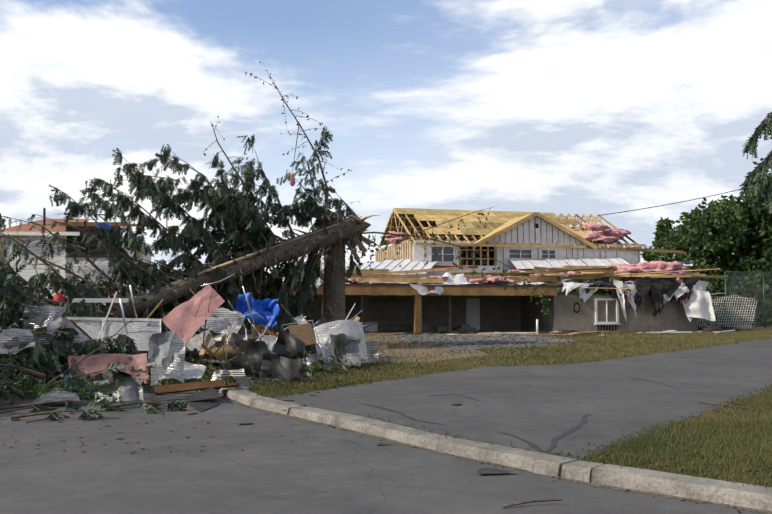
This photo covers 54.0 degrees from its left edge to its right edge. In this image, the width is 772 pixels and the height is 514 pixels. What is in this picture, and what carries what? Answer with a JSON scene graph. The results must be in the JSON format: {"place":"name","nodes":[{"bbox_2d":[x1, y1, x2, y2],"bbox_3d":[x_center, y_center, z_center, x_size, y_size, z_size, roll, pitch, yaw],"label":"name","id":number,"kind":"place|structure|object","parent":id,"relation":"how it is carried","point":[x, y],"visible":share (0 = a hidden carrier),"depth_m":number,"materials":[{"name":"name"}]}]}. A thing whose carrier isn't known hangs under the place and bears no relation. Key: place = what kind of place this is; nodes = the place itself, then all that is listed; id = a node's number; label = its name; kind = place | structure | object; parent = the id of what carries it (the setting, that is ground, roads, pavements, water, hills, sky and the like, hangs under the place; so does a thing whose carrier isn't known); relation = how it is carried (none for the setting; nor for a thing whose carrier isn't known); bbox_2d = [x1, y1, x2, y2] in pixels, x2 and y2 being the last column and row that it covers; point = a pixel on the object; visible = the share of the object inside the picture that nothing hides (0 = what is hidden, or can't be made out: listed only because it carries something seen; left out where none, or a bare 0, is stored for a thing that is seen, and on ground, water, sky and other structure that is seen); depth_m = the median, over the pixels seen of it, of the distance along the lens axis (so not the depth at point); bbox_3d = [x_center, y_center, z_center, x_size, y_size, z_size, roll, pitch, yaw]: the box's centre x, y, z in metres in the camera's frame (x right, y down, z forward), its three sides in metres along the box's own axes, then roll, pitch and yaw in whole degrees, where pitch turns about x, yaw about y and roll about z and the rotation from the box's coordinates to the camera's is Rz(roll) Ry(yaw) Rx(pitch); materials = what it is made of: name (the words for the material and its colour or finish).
{"place":"outdoors","nodes":[
{"label":"outdoors","id":0,"kind":"place"},
{"bbox_2d":[18,318,342,421],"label":"broken branches","id":1,"kind":"object","parent":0,"point":[103,404],"visible":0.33,"depth_m":14.58,"materials":[{"name":"green plant"}]},
{"bbox_2d":[1,292,390,406],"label":"pile poles and sheets","id":2,"kind":"object","parent":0,"point":[131,389],"visible":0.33,"depth_m":16.34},
{"bbox_2d":[15,299,387,387],"bbox_3d":[-4.515,2.045,19.475,3.339,1.928,10.957,-3,-5,38],"label":"debris pile","id":3,"kind":"object","parent":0,"point":[231,352],"visible":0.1,"depth_m":18.60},
{"bbox_2d":[0,393,764,513],"bbox_3d":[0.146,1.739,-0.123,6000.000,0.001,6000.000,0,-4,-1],"label":"road","id":4,"kind":"structure","parent":0,"point":[314,468],"depth_m":7.79,"materials":[{"name":"grey asphalt"}]},
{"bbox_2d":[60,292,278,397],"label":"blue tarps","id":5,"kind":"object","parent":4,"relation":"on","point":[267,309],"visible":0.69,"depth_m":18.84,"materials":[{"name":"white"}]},
{"bbox_2d":[0,68,548,401],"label":"fallen spruce","id":6,"kind":"object","parent":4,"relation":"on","point":[213,220],"depth_m":26.54,"materials":[{"name":"green plant"}]},
{"bbox_2d":[53,173,294,306],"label":"snagged clothes","id":7,"kind":"object","parent":6,"relation":"attached to","point":[58,297],"visible":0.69,"depth_m":21.83,"materials":[{"name":"red fabric"}]},
{"bbox_2d":[204,62,549,316],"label":"broken limb leaves","id":8,"kind":"object","parent":6,"relation":"on","point":[461,267],"visible":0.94,"depth_m":38.30,"materials":[{"name":"green plant"}]},
{"bbox_2d":[0,392,749,512],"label":"leaves","id":9,"kind":"object","parent":4,"relation":"on","point":[682,499],"visible":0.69,"depth_m":9.48,"materials":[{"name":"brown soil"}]},
{"bbox_2d":[3,385,771,510],"bbox_3d":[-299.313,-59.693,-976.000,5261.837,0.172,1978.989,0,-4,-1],"label":"kerb","id":10,"kind":"structure","parent":4,"relation":"on","point":[712,490],"depth_m":7.93,"materials":[{"name":"concrete"}]},
{"bbox_2d":[179,392,771,513],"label":"gutter silt","id":11,"kind":"object","parent":4,"relation":"on","point":[663,495],"visible":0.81,"depth_m":7.46,"materials":[{"name":"soil"}]},
{"bbox_2d":[0,0,771,275],"label":"sky","id":12,"kind":"structure","parent":0,"point":[587,107],"materials":[{"name":"blue"}]},
{"bbox_2d":[50,312,771,494],"bbox_3d":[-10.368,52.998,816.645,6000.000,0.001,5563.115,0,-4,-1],"label":"lawn","id":13,"kind":"structure","parent":0,"point":[576,358],"depth_m":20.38,"materials":[{"name":"green plant"}]},
{"bbox_2d":[0,208,150,313],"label":"damaged house","id":14,"kind":"structure","parent":13,"relation":"on","point":[27,274],"depth_m":47.20,"materials":[{"name":"white"}]},
{"bbox_2d":[0,335,349,404],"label":"debris pile","id":15,"kind":"object","parent":13,"relation":"on","point":[43,387],"visible":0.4,"depth_m":13.48,"materials":[{"name":"green plant"}]},
{"bbox_2d":[0,308,367,385],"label":"crumpled sheet metal","id":16,"kind":"object","parent":13,"relation":"on","point":[166,351],"visible":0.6,"depth_m":17.06,"materials":[{"name":"silver metal"}]},
{"bbox_2d":[260,329,282,355],"bbox_3d":[-2.728,2.095,18.155,0.817,0.738,0.384,1,-4,-21],"label":"lattice panel","id":17,"kind":"object","parent":16,"relation":"on","point":[265,333],"visible":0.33,"depth_m":18.26,"materials":[{"name":"white"}]},
{"bbox_2d":[22,274,361,370],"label":"bent aluminium frames","id":18,"kind":"structure","parent":13,"relation":"on","point":[107,300],"depth_m":17.84,"materials":[{"name":"white"}]},
{"bbox_2d":[11,328,580,473],"bbox_3d":[0.127,2.359,19.198,8.815,1.188,21.550,-1,-4,16],"label":"debris","id":19,"kind":"object","parent":13,"relation":"on","point":[286,343],"visible":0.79,"depth_m":15.76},
{"bbox_2d":[68,285,224,382],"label":"mauve shed panels","id":20,"kind":"object","parent":19,"relation":"on","point":[183,321],"visible":0.71,"depth_m":16.26,"materials":[{"name":"pink metal"}]},
{"bbox_2d":[281,320,329,362],"bbox_3d":[-1.984,2.072,18.626,0.965,1.021,0.968,2,-4,-23],"label":"lawn chair","id":21,"kind":"object","parent":19,"relation":"on","point":[303,333],"visible":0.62,"depth_m":19.00,"materials":[{"name":"white"}]},
{"bbox_2d":[0,267,763,507],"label":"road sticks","id":22,"kind":"object","parent":13,"relation":"on","point":[146,402],"visible":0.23,"depth_m":13.31,"materials":[{"name":"brown wood"}]},
{"bbox_2d":[225,279,556,334],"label":"frame","id":23,"kind":"structure","parent":13,"relation":"on","point":[405,289],"depth_m":42.68,"materials":[{"name":"brown wood"}]},
{"bbox_2d":[298,266,727,288],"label":"broken roof boards","id":24,"kind":"object","parent":23,"relation":"on","point":[549,274],"visible":0.58,"depth_m":44.95,"materials":[{"name":"brown wood"}]},
{"bbox_2d":[295,257,629,274],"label":"metal roofing panels","id":25,"kind":"object","parent":24,"relation":"on","point":[405,264],"visible":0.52,"depth_m":48.04,"materials":[{"name":"white metal"}]},
{"bbox_2d":[282,270,715,321],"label":"torn membranes","id":26,"kind":"object","parent":24,"relation":"hanging from","point":[660,291],"visible":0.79,"depth_m":45.23,"materials":[{"name":"white plastic"}]},
{"bbox_2d":[364,334,488,362],"bbox_3d":[-0.823,3.683,32.606,7.184,0.001,23.220,0,-4,-6],"label":"dirt patch","id":27,"kind":"object","parent":13,"relation":"on","point":[397,349],"visible":0.14,"depth_m":26.40,"materials":[{"name":"brown soil"}]},
{"bbox_2d":[150,258,703,309],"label":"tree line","id":28,"kind":"object","parent":13,"relation":"on","point":[575,291],"visible":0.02,"depth_m":157.58,"materials":[{"name":"green plant"}]},
{"bbox_2d":[232,295,697,334],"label":"bungalow walls","id":29,"kind":"structure","parent":13,"relation":"on","point":[519,313],"depth_m":46.68,"materials":[{"name":"grey paint"}]},
{"bbox_2d":[401,333,575,349],"bbox_3d":[4.629,3.838,35.138,8.068,0.001,15.879,0,-4,-1],"label":"gravel pad","id":30,"kind":"object","parent":13,"relation":"on","point":[498,338],"visible":0.2,"depth_m":33.49,"materials":[{"name":"gravel"}]},
{"bbox_2d":[389,332,581,350],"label":"gravel stones","id":31,"kind":"object","parent":30,"relation":"on","point":[472,343],"visible":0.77,"depth_m":34.42,"materials":[{"name":"grey gravel"}]},
{"bbox_2d":[317,261,722,336],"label":"debris","id":32,"kind":"object","parent":13,"relation":"on","point":[653,266],"visible":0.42,"depth_m":45.96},
{"bbox_2d":[364,319,738,335],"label":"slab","id":33,"kind":"object","parent":13,"relation":"on","point":[710,329],"visible":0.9,"depth_m":42.81,"materials":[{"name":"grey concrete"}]},
{"bbox_2d":[640,217,677,262],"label":"slender tree","id":34,"kind":"object","parent":13,"relation":"on","point":[664,226],"visible":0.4,"depth_m":69.63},
{"bbox_2d":[655,158,771,317],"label":"green trees","id":35,"kind":"object","parent":13,"relation":"on","point":[738,220],"depth_m":60.68,"materials":[{"name":"green plant"}]},
{"bbox_2d":[697,271,771,328],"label":"chain link fence","id":36,"kind":"object","parent":13,"relation":"on","point":[745,310],"visible":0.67,"depth_m":50.41,"materials":[{"name":"green"}]},
{"bbox_2d":[697,304,771,326],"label":"lattice panel","id":37,"kind":"object","parent":13,"relation":"on","point":[746,317],"visible":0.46,"depth_m":57.03,"materials":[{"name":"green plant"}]},
{"bbox_2d":[375,240,639,287],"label":"storey walls","id":38,"kind":"structure","parent":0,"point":[414,252],"depth_m":49.69,"materials":[{"name":"white wood"}]},
{"bbox_2d":[376,208,682,252],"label":"roof trusses","id":39,"kind":"object","parent":38,"relation":"on","point":[505,244],"visible":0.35,"depth_m":51.43,"materials":[{"name":"wood"}]},
{"bbox_2d":[381,208,597,243],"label":"roof sheathing","id":40,"kind":"object","parent":39,"relation":"on","point":[497,217],"visible":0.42,"depth_m":53.16,"materials":[{"name":"yellow wood"}]},
{"bbox_2d":[385,223,630,243],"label":"insulation","id":41,"kind":"object","parent":39,"relation":"on","point":[606,234],"visible":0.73,"depth_m":51.63},
{"bbox_2d":[474,212,597,249],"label":"front gable","id":42,"kind":"structure","parent":39,"relation":"attached to","point":[536,228],"depth_m":49.70,"materials":[{"name":"white wood"}]},
{"bbox_2d":[598,189,765,248],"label":"service wires","id":43,"kind":"object","parent":38,"relation":"attached to","point":[674,203],"visible":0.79,"depth_m":55.56,"materials":[{"name":"black rubber"}]},
{"bbox_2d":[274,338,771,460],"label":"driveway","id":44,"kind":"structure","parent":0,"point":[541,406],"depth_m":13.47,"materials":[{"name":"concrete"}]},
{"bbox_2d":[361,377,675,454],"bbox_3d":[2.431,2.461,13.239,4.160,0.001,9.849,-2,-4,30],"label":"tar crack seal","id":45,"kind":"object","parent":44,"relation":"on","point":[556,439],"visible":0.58,"depth_m":9.88,"materials":[{"name":"black asphalt"}]},
{"bbox_2d":[738,112,771,214],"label":"conifer tree","id":46,"kind":"object","parent":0,"point":[761,193],"depth_m":19.86,"materials":[{"name":"green plant"}]}
]}

